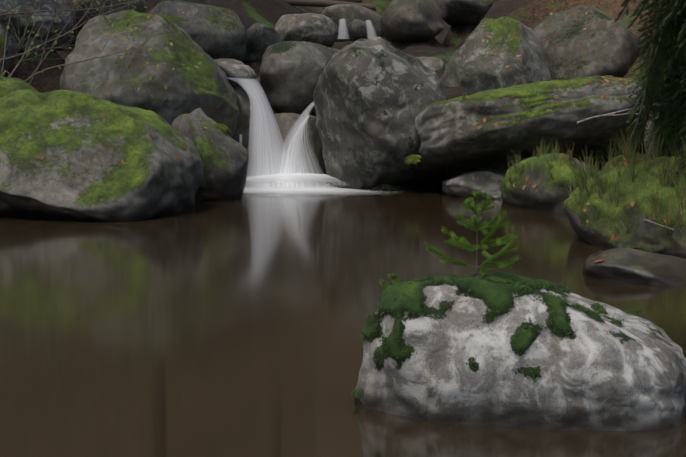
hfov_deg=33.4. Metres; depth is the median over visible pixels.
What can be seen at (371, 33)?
waterfall
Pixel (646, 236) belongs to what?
rock
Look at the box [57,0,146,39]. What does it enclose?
rock
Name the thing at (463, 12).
rock
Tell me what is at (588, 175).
grass tufts
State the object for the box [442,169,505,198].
rock
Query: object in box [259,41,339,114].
rock
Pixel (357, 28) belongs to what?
rock
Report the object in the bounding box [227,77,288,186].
waterfall
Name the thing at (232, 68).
rock
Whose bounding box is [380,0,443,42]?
rock
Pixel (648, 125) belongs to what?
rock
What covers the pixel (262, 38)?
rock
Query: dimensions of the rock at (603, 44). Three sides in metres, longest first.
2.377 x 2.070 x 1.903 m
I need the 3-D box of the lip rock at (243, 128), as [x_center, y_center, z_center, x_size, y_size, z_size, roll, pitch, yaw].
[-1.490,-1.299,17.339,1.496,2.129,1.556,-3,8,-21]
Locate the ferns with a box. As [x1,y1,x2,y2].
[213,123,421,167]
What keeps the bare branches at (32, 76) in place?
on the ground
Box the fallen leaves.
[1,0,682,262]
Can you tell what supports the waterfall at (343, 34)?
on the ground
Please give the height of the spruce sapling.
0.409 m
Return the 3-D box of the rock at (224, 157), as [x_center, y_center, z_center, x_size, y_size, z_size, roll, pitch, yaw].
[-1.656,-0.788,14.024,1.004,1.393,1.152,-6,7,0]
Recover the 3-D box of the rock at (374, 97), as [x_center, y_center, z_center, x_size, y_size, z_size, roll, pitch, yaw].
[0.543,-1.429,15.576,1.812,2.366,2.350,-13,9,8]
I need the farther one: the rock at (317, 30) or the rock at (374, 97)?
the rock at (317, 30)
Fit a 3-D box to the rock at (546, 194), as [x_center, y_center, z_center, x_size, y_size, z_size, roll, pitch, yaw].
[2.483,-0.423,13.182,1.141,0.969,1.836,-16,10,-9]
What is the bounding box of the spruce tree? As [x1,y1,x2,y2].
[615,0,685,186]
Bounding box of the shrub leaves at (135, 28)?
[2,0,202,90]
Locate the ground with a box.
[5,0,677,190]
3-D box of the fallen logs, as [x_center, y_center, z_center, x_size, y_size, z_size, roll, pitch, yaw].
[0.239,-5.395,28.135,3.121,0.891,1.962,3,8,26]
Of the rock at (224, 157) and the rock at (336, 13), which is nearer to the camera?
the rock at (224, 157)
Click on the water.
(218, 328)
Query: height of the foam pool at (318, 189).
0.001 m
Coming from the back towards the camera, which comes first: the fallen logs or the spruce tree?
the fallen logs
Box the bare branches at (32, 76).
[0,0,675,230]
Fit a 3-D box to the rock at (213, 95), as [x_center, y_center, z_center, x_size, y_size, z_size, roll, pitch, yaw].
[-2.636,-1.960,15.909,2.482,1.930,2.689,17,-5,-13]
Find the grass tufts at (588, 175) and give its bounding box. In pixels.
[461,59,685,318]
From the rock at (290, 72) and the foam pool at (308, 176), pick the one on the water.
the foam pool at (308, 176)
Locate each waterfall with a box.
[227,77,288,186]
[277,102,329,187]
[338,19,348,38]
[365,20,377,38]
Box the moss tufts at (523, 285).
[351,271,659,398]
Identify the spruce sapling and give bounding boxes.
[423,189,520,274]
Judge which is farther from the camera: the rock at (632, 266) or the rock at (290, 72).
the rock at (290, 72)
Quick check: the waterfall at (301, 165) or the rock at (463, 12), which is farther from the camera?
the rock at (463, 12)
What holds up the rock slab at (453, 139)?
on the ground
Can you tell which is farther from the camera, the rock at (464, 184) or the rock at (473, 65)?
the rock at (473, 65)
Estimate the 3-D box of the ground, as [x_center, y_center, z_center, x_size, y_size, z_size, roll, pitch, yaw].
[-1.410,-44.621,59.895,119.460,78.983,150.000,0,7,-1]
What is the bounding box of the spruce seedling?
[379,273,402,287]
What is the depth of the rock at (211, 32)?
18.48 m
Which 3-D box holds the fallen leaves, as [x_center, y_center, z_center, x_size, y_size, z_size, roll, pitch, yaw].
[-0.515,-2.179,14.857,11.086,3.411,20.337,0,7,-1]
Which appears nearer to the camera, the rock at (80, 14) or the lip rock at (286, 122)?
the lip rock at (286, 122)
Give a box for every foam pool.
[244,183,417,196]
[246,173,351,189]
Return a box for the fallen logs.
[284,0,375,10]
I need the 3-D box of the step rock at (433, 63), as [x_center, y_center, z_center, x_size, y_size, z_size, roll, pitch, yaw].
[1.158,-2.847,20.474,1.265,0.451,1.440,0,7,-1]
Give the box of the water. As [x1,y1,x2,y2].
[0,181,685,456]
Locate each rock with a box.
[0,0,73,52]
[0,35,16,76]
[0,76,37,97]
[0,89,203,221]
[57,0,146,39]
[60,10,238,136]
[148,0,247,61]
[171,108,248,201]
[215,59,256,87]
[232,87,274,177]
[242,23,283,63]
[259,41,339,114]
[273,113,329,180]
[275,13,338,47]
[313,37,445,189]
[321,4,383,41]
[347,19,367,41]
[354,272,685,431]
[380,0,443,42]
[416,57,443,70]
[438,0,493,25]
[440,17,551,91]
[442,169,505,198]
[500,153,600,212]
[533,5,641,79]
[564,153,685,258]
[583,248,685,285]
[632,66,684,138]
[644,111,685,156]
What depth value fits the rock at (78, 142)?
11.87 m
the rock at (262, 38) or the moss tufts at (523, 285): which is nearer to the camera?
the moss tufts at (523, 285)
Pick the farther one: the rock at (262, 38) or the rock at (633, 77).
the rock at (262, 38)
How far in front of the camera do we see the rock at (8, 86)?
14.10 m
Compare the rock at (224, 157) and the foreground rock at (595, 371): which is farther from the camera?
the rock at (224, 157)
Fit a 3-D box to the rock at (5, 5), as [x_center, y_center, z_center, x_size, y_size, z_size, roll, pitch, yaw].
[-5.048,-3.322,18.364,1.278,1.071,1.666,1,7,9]
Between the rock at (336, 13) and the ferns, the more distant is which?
the rock at (336, 13)
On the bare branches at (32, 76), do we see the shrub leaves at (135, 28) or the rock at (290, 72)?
the shrub leaves at (135, 28)
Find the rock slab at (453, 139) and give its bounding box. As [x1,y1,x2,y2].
[414,75,651,180]

